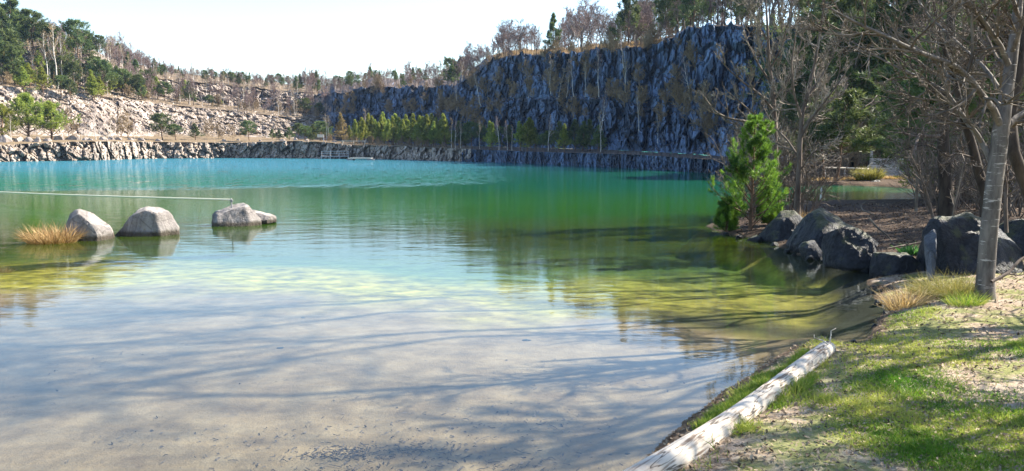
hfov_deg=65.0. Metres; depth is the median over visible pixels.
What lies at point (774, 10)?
bare tree
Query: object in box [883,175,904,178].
dry grass patch
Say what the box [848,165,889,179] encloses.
yellow bush
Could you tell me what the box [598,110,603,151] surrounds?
birch tree
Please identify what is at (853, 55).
pine tree
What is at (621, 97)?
bare bush
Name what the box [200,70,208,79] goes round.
pine tree
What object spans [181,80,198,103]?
pine tree
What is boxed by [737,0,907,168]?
pine tree
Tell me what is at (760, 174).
shrub
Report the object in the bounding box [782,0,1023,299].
bare tree
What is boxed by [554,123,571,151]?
pine tree
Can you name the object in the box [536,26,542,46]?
bare tree
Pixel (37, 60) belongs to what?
pine tree
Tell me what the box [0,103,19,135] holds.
pine tree
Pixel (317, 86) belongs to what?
pine tree
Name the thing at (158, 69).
pine tree
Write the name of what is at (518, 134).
pine tree
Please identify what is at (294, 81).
pine tree
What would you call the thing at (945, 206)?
bare tree
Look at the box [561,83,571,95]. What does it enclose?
bare bush
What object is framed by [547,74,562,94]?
bare bush
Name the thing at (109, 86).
pine tree
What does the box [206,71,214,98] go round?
bare tree
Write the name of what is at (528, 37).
bare tree
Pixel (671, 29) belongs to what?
bare bush
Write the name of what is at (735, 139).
shrub
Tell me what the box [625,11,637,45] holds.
bare tree
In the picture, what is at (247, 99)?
bare tree
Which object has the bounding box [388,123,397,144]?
pine tree
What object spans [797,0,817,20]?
pine tree
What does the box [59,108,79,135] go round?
bare bush
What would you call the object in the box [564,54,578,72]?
bare bush
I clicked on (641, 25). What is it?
bare tree
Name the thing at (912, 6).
pine tree
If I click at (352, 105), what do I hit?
bare bush
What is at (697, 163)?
dark shore
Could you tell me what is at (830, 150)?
shrub
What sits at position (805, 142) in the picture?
shrub
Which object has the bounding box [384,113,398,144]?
pine tree
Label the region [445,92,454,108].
bare bush
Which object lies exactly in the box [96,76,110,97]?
pine tree
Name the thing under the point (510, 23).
bare tree
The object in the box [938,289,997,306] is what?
grass tuft
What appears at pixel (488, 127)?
pine tree
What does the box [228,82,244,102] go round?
bare tree
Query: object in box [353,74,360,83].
pine tree
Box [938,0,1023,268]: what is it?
bare tree
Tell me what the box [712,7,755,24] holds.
bare tree
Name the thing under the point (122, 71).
pine tree
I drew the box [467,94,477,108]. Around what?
bare bush
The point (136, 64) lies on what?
pine tree
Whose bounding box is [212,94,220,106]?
bare bush
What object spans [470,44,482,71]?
bare tree
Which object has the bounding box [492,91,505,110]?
bare bush
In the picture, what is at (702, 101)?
bare bush
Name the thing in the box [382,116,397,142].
pine tree
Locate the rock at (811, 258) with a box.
[804,255,818,263]
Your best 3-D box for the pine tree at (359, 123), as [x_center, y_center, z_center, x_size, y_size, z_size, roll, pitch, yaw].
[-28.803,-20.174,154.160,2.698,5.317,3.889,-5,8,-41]
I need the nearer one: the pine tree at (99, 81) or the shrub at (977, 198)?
the shrub at (977, 198)
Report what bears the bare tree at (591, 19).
on the cliff
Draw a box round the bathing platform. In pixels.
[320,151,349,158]
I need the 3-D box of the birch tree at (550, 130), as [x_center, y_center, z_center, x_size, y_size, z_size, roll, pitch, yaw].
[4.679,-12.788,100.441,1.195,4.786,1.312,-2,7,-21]
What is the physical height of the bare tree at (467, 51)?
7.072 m
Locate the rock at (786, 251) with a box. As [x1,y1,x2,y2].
[784,249,790,253]
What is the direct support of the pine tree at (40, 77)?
on the hillside
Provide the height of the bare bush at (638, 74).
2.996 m
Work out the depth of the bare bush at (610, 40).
109.43 m
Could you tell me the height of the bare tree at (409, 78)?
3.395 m
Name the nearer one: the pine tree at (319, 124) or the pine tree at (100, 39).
the pine tree at (319, 124)
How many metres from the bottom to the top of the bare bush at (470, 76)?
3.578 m
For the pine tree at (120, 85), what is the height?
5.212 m
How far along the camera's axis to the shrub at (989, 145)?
20.21 m
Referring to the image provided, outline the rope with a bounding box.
[0,191,230,200]
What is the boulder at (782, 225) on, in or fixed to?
on the ground at (682, 318)
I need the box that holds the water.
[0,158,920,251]
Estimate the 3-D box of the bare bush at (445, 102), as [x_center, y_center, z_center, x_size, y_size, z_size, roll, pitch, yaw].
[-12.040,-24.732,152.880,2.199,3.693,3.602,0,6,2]
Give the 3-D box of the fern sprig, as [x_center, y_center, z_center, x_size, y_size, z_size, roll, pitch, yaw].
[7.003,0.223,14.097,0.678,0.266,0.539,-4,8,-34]
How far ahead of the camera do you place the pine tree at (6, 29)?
165.26 m
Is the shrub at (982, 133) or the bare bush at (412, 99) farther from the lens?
the bare bush at (412, 99)
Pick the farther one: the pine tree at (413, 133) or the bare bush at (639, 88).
the pine tree at (413, 133)
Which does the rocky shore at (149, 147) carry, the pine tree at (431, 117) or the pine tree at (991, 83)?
the pine tree at (431, 117)
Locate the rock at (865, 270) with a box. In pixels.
[856,266,868,273]
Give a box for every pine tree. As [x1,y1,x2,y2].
[0,0,41,41]
[0,7,29,54]
[0,36,16,68]
[0,41,22,82]
[0,44,23,85]
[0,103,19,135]
[3,92,58,136]
[4,36,25,68]
[11,8,48,58]
[12,66,37,92]
[19,56,30,75]
[24,63,36,86]
[25,100,82,138]
[30,50,47,73]
[30,66,54,92]
[32,24,72,48]
[36,41,56,61]
[44,49,79,88]
[46,61,72,79]
[51,75,68,92]
[57,40,68,59]
[59,19,94,65]
[61,79,79,96]
[63,61,84,87]
[76,54,103,77]
[81,75,103,99]
[82,35,98,55]
[84,69,100,90]
[85,58,119,94]
[88,82,97,99]
[91,34,106,55]
[95,69,122,94]
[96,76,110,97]
[103,77,116,93]
[113,65,120,91]
[113,73,133,94]
[114,68,136,94]
[123,51,132,65]
[126,74,146,98]
[132,59,143,74]
[134,77,146,100]
[142,68,155,84]
[144,112,173,139]
[149,76,165,99]
[150,59,160,77]
[157,81,174,94]
[159,64,167,76]
[163,123,185,139]
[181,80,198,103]
[188,123,205,139]
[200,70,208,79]
[203,95,213,105]
[225,71,234,81]
[234,71,242,84]
[236,120,256,140]
[245,76,251,84]
[267,129,275,138]
[274,130,283,139]
[279,77,284,84]
[283,127,295,139]
[289,123,305,136]
[292,74,301,89]
[295,126,312,137]
[296,97,312,114]
[298,73,303,90]
[304,124,319,139]
[307,132,315,139]
[312,71,320,91]
[314,102,324,113]
[314,121,332,133]
[317,127,332,140]
[344,71,353,87]
[344,75,354,85]
[345,119,356,139]
[345,125,356,139]
[349,122,360,143]
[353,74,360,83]
[355,117,365,143]
[357,118,370,142]
[362,115,376,143]
[365,113,374,141]
[372,111,386,143]
[372,122,382,140]
[373,114,385,143]
[380,118,390,144]
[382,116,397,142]
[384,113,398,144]
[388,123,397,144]
[390,70,397,78]
[396,119,410,143]
[396,121,406,143]
[400,74,406,86]
[402,113,418,144]
[403,120,410,142]
[404,113,407,143]
[408,122,418,146]
[409,67,415,82]
[415,116,431,145]
[419,124,434,143]
[420,114,436,146]
[427,113,438,145]
[427,120,444,146]
[433,113,448,141]
[437,55,455,74]
[437,115,452,146]
[437,119,452,146]
[443,62,459,83]
[452,120,469,147]
[456,126,470,147]
[459,121,480,147]
[472,124,486,141]
[483,120,498,148]
[485,122,498,148]
[494,126,510,148]
[498,124,515,148]
[513,121,525,150]
[520,117,535,150]
[523,119,538,149]
[530,127,544,149]
[537,133,548,150]
[541,130,553,149]
[542,11,561,52]
[549,121,565,150]
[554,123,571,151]
[566,119,581,150]
[571,120,591,150]
[582,118,597,150]
[590,125,606,150]
[607,0,646,44]
[629,1,663,41]
[652,0,679,41]
[655,0,689,35]
[675,0,689,29]
[677,0,709,26]
[683,2,719,28]
[685,3,712,25]
[696,0,717,23]
[706,112,793,229]
[711,0,724,24]
[712,196,740,231]
[714,0,739,24]
[726,0,753,24]
[731,0,764,20]
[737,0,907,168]
[739,0,898,166]
[755,184,784,224]
[762,0,770,24]
[763,15,878,165]
[766,0,936,167]
[776,2,813,20]
[779,0,901,166]
[783,114,850,176]
[792,52,899,170]
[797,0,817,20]
[803,87,888,179]
[804,5,920,164]
[805,0,940,158]
[837,51,901,166]
[841,0,945,156]
[851,3,990,164]
[852,3,1023,197]
[862,0,938,64]
[863,31,927,135]
[869,0,944,88]
[869,57,934,186]
[873,2,1011,156]
[881,37,990,195]
[886,0,1023,201]
[894,141,937,192]
[905,16,1023,195]
[933,13,1023,146]
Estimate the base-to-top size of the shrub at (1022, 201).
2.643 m
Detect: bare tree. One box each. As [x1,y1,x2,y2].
[76,54,89,87]
[100,30,130,56]
[106,43,116,63]
[111,51,126,66]
[118,42,129,57]
[121,59,133,95]
[124,42,137,60]
[131,49,143,65]
[138,53,147,68]
[141,68,157,100]
[143,57,151,68]
[171,73,185,101]
[184,75,197,104]
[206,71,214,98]
[212,81,225,100]
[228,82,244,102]
[244,92,249,111]
[248,84,258,108]
[251,72,262,86]
[269,81,280,107]
[284,75,291,90]
[285,96,291,114]
[303,69,317,100]
[306,87,314,113]
[320,71,329,86]
[320,85,328,104]
[328,77,338,88]
[335,77,344,91]
[366,68,372,83]
[379,70,387,85]
[400,72,412,83]
[402,60,410,76]
[412,64,419,85]
[416,72,421,84]
[424,62,431,83]
[430,68,439,82]
[452,60,464,82]
[461,52,476,71]
[463,41,473,62]
[463,52,475,70]
[469,45,484,71]
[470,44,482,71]
[491,37,496,53]
[493,19,515,41]
[495,23,515,52]
[496,25,507,56]
[497,22,507,43]
[500,20,517,52]
[502,42,507,59]
[506,18,532,51]
[506,31,519,53]
[506,45,512,62]
[516,28,532,50]
[522,23,538,51]
[523,31,535,48]
[529,23,537,50]
[533,34,540,56]
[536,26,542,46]
[554,6,569,47]
[561,8,572,43]
[562,23,576,49]
[562,38,569,49]
[564,8,582,41]
[565,10,588,42]
[566,0,613,47]
[566,5,589,44]
[571,20,605,45]
[582,2,609,48]
[586,7,597,37]
[593,7,614,44]
[595,14,613,50]
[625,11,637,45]
[629,12,649,45]
[631,0,662,22]
[633,5,658,36]
[633,36,639,45]
[639,5,656,37]
[656,21,670,44]
[657,0,682,33]
[671,0,693,29]
[695,10,707,27]
[701,0,726,22]
[705,0,733,25]
[710,0,728,25]
[711,0,850,206]
[712,0,726,24]
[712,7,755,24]
[743,0,769,24]
[756,0,792,16]
[758,0,856,215]
[763,0,799,24]
[770,0,784,25]
[771,0,779,25]
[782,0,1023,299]
[854,0,1023,215]
[879,0,1022,216]
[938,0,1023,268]
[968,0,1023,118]
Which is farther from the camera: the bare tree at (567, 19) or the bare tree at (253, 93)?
the bare tree at (253, 93)
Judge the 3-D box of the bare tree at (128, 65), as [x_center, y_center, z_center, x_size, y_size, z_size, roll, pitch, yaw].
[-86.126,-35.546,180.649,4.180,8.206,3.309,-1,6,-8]
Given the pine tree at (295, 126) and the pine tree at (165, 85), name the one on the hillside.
the pine tree at (165, 85)
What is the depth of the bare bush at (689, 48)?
90.03 m
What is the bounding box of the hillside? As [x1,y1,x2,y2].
[0,40,330,138]
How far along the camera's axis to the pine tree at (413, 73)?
183.91 m
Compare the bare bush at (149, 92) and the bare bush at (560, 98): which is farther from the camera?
the bare bush at (149, 92)
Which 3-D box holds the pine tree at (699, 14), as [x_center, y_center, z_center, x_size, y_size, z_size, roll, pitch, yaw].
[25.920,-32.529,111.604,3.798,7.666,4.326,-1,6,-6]
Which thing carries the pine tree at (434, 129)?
on the rocky shore at (149, 147)
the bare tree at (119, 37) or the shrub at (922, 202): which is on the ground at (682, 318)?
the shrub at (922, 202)
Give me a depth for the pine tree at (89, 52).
183.14 m
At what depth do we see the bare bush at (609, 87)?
105.28 m
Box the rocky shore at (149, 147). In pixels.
[0,136,470,161]
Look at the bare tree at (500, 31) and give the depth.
156.08 m
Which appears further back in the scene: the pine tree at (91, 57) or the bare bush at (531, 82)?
the pine tree at (91, 57)
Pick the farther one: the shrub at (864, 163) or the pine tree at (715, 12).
the pine tree at (715, 12)
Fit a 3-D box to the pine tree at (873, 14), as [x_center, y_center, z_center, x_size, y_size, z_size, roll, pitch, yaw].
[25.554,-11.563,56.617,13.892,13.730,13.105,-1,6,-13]
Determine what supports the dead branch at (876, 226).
on the ground at (682, 318)
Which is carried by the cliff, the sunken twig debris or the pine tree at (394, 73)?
the pine tree at (394, 73)
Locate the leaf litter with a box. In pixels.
[647,201,1023,470]
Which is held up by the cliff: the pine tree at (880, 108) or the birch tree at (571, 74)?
the birch tree at (571, 74)
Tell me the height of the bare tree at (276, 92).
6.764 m
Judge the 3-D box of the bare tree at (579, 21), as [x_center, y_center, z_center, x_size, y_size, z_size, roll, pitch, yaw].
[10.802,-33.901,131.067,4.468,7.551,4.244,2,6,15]
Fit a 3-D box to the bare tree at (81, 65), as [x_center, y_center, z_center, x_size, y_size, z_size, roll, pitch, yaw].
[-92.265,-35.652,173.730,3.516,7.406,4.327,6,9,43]
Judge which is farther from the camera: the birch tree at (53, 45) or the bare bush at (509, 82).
the birch tree at (53, 45)
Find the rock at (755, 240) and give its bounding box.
[744,235,761,245]
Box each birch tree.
[6,113,11,138]
[24,39,41,85]
[35,29,52,86]
[40,37,57,87]
[45,23,60,88]
[55,30,66,88]
[88,101,98,138]
[191,62,197,88]
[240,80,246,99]
[449,117,452,147]
[459,120,462,147]
[473,69,480,104]
[494,115,499,137]
[546,114,553,150]
[548,53,555,93]
[568,60,574,96]
[574,22,581,48]
[583,63,587,96]
[592,47,602,96]
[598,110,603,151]
[601,87,607,142]
[618,25,624,67]
[620,50,633,82]
[635,95,642,132]
[677,55,689,97]
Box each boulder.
[0,135,12,142]
[14,136,23,141]
[25,137,33,141]
[33,137,40,141]
[53,135,64,139]
[60,209,115,250]
[65,134,79,139]
[115,206,179,245]
[211,203,261,233]
[759,210,802,243]
[786,208,878,252]
[798,240,821,263]
[821,226,876,270]
[916,212,1023,275]
[999,219,1023,255]
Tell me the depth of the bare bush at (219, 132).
165.39 m
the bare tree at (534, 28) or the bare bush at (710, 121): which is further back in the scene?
the bare tree at (534, 28)
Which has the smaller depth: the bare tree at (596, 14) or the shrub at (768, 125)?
the shrub at (768, 125)
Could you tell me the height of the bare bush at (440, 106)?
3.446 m
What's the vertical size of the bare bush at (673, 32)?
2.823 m
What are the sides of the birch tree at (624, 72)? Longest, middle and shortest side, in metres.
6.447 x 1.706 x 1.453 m
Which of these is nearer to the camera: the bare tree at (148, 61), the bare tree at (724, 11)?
the bare tree at (724, 11)
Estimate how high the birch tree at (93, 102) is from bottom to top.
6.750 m
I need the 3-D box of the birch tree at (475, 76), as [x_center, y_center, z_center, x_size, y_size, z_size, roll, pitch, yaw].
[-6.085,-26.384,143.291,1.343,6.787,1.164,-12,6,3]
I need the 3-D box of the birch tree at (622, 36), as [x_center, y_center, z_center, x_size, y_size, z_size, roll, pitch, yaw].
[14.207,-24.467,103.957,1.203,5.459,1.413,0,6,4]
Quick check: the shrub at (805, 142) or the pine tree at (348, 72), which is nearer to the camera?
the shrub at (805, 142)
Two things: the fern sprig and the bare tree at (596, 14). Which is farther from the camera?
the bare tree at (596, 14)
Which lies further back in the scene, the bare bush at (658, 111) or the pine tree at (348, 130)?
the pine tree at (348, 130)
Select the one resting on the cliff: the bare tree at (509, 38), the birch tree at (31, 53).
the bare tree at (509, 38)
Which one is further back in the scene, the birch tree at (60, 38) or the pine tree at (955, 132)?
the birch tree at (60, 38)
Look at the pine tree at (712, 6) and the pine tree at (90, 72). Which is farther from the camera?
the pine tree at (90, 72)
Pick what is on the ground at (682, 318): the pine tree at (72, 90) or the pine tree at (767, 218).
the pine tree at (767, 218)
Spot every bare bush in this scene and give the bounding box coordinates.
[2,71,11,84]
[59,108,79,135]
[107,113,128,136]
[118,109,135,136]
[122,84,138,98]
[142,88,150,100]
[202,118,214,136]
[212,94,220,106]
[213,122,224,138]
[226,124,239,137]
[338,102,348,113]
[342,93,349,102]
[347,100,355,112]
[349,91,357,102]
[369,80,378,94]
[379,85,385,94]
[384,99,393,112]
[407,100,415,112]
[409,98,419,111]
[420,91,428,101]
[435,97,447,108]
[435,98,444,111]
[444,97,452,114]
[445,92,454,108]
[447,94,461,109]
[454,96,465,108]
[458,104,469,120]
[464,71,474,87]
[465,107,474,114]
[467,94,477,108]
[469,74,476,87]
[471,104,482,121]
[475,115,486,128]
[478,76,492,95]
[485,51,491,61]
[485,97,494,111]
[488,66,504,84]
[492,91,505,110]
[493,49,501,60]
[506,77,514,89]
[508,81,518,97]
[522,58,534,76]
[524,75,533,90]
[540,41,554,60]
[542,59,560,81]
[545,72,553,90]
[547,35,562,50]
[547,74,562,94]
[552,39,562,55]
[556,87,567,106]
[559,63,580,83]
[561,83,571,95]
[563,102,570,113]
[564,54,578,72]
[566,95,582,117]
[567,41,578,52]
[579,53,591,75]
[583,39,593,56]
[583,83,592,95]
[585,86,593,97]
[592,87,597,96]
[599,28,610,51]
[605,76,615,99]
[606,78,622,98]
[607,31,616,52]
[608,30,620,53]
[611,89,620,101]
[616,81,630,106]
[617,37,627,49]
[631,62,644,85]
[634,84,646,105]
[637,85,649,104]
[640,28,651,43]
[643,33,652,50]
[645,24,661,40]
[652,32,657,43]
[653,102,667,125]
[658,80,672,105]
[662,20,674,37]
[665,17,676,36]
[668,63,682,78]
[668,81,688,107]
[670,76,683,91]
[675,90,685,106]
[677,98,694,119]
[680,39,703,69]
[683,79,699,101]
[689,101,719,137]
[691,93,713,112]
[692,79,713,104]
[698,95,713,112]
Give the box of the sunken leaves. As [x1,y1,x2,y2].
[43,342,732,470]
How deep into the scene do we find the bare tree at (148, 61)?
202.01 m
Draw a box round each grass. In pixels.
[494,37,661,58]
[672,272,1023,470]
[690,347,809,429]
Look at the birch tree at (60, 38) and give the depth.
159.79 m
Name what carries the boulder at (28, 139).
on the rocky shore at (149, 147)
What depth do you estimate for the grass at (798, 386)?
5.80 m
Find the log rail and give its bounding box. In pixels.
[824,167,868,174]
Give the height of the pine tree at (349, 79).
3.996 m
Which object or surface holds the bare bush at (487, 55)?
on the cliff
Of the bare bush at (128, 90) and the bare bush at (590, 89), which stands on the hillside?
the bare bush at (128, 90)
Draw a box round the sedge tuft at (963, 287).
[897,269,999,298]
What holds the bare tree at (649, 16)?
on the cliff
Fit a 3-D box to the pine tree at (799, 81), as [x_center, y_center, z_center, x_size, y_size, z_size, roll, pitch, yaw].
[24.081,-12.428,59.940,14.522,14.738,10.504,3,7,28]
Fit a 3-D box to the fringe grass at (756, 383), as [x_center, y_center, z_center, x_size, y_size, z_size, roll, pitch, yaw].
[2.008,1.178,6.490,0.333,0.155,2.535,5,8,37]
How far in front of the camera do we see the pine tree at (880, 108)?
36.34 m
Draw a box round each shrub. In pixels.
[703,120,833,210]
[705,108,747,158]
[706,157,777,215]
[709,117,784,157]
[715,137,802,213]
[728,115,854,209]
[730,113,796,159]
[731,85,847,207]
[749,109,796,170]
[750,156,832,211]
[765,117,824,178]
[778,145,863,213]
[786,137,825,177]
[795,109,867,173]
[812,119,867,174]
[831,110,893,173]
[853,121,887,170]
[867,128,935,192]
[880,124,966,204]
[882,139,954,197]
[886,109,1023,209]
[887,122,989,212]
[893,138,966,196]
[914,132,985,207]
[930,100,1021,201]
[934,97,1023,200]
[934,143,1021,223]
[949,127,1023,212]
[950,93,1023,206]
[954,115,1023,206]
[957,117,1023,216]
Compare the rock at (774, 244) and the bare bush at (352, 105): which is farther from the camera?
the bare bush at (352, 105)
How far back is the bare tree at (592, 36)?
195.97 m
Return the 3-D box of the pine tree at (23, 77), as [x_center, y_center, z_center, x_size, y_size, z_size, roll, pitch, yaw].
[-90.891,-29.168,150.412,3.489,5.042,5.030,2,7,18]
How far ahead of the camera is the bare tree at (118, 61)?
187.67 m
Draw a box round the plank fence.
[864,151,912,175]
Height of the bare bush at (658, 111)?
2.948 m
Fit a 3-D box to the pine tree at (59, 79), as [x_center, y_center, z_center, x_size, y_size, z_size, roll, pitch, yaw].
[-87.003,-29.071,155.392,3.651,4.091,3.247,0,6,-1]
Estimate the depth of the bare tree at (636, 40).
103.24 m
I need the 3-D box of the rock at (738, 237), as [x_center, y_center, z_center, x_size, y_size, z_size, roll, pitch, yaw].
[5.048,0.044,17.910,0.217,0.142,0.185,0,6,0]
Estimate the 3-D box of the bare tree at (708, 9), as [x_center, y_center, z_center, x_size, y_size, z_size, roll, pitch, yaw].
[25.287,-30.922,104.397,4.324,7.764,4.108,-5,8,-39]
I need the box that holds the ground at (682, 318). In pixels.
[0,150,1023,470]
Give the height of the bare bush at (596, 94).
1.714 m
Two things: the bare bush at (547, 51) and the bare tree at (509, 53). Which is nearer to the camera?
the bare bush at (547, 51)
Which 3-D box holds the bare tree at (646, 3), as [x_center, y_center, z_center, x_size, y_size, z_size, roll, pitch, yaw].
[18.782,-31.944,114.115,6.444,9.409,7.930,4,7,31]
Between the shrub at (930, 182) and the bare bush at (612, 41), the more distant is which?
the bare bush at (612, 41)
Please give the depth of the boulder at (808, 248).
14.50 m
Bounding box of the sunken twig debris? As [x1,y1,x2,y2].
[67,409,621,470]
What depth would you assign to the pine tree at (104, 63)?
166.67 m
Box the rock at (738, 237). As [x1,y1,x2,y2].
[735,235,742,240]
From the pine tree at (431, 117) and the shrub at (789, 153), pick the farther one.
the pine tree at (431, 117)
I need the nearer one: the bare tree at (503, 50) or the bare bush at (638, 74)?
the bare bush at (638, 74)
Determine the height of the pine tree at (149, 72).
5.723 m
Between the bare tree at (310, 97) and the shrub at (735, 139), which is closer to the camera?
the shrub at (735, 139)
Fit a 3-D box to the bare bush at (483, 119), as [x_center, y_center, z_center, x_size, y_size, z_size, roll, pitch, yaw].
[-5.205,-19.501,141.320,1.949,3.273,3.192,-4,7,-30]
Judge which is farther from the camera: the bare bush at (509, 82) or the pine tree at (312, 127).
the pine tree at (312, 127)
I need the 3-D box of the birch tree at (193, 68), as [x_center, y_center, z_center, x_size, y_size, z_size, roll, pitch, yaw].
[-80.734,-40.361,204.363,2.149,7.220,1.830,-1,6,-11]
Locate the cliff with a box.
[318,21,896,159]
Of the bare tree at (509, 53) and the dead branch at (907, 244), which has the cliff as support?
the bare tree at (509, 53)
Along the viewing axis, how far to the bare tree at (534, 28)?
148.11 m
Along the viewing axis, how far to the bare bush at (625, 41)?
105.80 m
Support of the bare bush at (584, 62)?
on the cliff
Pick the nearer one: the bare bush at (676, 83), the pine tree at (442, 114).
the bare bush at (676, 83)
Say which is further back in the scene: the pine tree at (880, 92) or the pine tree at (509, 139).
the pine tree at (509, 139)
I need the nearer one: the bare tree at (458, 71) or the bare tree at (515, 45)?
the bare tree at (515, 45)
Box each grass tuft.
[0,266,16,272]
[12,220,88,244]
[871,277,947,310]
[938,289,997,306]
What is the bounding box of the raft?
[347,157,374,159]
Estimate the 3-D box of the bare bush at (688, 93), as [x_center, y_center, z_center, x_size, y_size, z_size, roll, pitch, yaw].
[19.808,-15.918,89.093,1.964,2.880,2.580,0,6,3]
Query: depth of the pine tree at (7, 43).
154.48 m
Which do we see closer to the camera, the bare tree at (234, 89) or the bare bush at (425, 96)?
the bare bush at (425, 96)
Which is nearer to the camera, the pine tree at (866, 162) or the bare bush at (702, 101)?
the pine tree at (866, 162)
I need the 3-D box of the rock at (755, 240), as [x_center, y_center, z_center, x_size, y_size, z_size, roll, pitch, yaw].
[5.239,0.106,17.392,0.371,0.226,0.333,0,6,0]
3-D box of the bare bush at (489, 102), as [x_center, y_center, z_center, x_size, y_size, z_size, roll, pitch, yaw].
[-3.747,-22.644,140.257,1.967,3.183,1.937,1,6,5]
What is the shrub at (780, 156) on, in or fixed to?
on the ground at (682, 318)
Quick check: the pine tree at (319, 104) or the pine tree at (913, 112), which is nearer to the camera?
the pine tree at (913, 112)
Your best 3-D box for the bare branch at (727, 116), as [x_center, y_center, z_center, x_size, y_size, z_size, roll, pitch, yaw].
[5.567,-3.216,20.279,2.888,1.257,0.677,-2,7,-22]
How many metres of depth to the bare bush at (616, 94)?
103.27 m
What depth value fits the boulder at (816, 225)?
15.32 m
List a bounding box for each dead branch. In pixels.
[861,201,874,214]
[869,218,891,240]
[886,234,920,249]
[990,256,1023,282]
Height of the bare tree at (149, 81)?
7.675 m
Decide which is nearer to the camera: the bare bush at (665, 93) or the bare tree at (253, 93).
the bare bush at (665, 93)
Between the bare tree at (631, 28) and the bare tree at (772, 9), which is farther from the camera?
the bare tree at (631, 28)
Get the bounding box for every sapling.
[899,120,935,211]
[906,145,933,217]
[945,159,970,215]
[950,145,978,211]
[1001,159,1020,232]
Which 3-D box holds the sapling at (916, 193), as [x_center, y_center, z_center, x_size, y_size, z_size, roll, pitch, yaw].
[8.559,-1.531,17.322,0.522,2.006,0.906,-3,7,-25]
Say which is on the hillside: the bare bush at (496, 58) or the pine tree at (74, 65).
the pine tree at (74, 65)
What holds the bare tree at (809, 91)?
on the leaf litter
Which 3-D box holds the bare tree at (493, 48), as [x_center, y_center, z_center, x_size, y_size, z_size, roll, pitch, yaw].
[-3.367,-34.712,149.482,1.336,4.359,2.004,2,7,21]
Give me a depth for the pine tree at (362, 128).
150.30 m
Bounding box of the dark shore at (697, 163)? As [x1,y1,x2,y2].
[462,146,770,174]
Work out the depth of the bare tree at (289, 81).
215.21 m
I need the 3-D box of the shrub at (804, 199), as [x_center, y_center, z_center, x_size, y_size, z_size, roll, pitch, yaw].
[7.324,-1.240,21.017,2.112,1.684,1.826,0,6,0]
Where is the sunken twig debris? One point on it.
(356, 452)
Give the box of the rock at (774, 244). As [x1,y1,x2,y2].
[768,242,778,247]
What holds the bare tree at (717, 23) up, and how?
on the cliff
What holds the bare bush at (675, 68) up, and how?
on the cliff
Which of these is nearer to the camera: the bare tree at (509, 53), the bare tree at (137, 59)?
the bare tree at (509, 53)
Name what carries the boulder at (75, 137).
on the rocky shore at (149, 147)
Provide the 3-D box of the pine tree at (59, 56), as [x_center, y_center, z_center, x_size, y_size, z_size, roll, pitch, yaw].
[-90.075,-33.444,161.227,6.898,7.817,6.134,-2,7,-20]
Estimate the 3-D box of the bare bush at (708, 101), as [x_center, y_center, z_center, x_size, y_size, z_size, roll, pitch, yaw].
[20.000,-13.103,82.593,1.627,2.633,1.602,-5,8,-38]
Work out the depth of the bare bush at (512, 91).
134.02 m
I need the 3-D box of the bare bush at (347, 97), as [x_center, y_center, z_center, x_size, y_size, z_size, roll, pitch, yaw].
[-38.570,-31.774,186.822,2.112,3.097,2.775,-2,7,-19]
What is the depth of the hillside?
180.22 m
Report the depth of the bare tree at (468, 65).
154.34 m
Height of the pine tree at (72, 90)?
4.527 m
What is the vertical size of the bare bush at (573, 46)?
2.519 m
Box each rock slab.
[253,210,276,223]
[869,252,924,278]
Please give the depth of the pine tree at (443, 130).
130.55 m
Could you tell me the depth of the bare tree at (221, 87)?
203.61 m
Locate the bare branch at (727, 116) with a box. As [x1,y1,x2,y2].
[694,84,770,133]
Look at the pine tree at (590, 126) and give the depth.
98.32 m
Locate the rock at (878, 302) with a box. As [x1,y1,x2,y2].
[874,299,884,304]
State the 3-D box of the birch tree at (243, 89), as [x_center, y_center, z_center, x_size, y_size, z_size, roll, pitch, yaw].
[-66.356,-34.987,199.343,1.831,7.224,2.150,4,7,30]
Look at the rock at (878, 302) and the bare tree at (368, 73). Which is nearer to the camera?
the rock at (878, 302)
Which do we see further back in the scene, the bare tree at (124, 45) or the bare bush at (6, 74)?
the bare tree at (124, 45)
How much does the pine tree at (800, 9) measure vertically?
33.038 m
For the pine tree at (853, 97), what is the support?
on the ground at (682, 318)
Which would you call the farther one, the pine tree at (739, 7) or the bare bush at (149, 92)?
the bare bush at (149, 92)
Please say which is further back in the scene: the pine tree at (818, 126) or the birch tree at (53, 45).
the birch tree at (53, 45)
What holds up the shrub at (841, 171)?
on the ground at (682, 318)
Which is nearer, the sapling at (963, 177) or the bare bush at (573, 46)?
the sapling at (963, 177)
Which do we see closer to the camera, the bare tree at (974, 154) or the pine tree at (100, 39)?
the bare tree at (974, 154)
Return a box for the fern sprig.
[891,242,918,254]
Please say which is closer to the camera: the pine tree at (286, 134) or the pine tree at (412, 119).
the pine tree at (412, 119)
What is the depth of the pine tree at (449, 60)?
241.96 m
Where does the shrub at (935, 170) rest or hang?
on the ground at (682, 318)
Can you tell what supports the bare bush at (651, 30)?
on the cliff
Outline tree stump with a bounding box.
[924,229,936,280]
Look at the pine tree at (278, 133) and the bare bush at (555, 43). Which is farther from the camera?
the pine tree at (278, 133)
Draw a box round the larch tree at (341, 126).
[332,112,351,140]
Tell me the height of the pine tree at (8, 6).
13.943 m
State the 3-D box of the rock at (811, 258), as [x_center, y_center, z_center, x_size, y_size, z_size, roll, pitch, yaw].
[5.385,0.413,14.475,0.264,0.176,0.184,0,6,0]
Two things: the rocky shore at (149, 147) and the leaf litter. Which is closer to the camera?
the leaf litter
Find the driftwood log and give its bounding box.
[623,328,835,470]
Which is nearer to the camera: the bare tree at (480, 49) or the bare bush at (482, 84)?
the bare bush at (482, 84)
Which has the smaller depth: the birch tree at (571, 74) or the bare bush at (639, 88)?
the bare bush at (639, 88)
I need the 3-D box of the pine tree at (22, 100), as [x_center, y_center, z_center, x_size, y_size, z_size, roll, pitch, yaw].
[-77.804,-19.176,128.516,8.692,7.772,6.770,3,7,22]

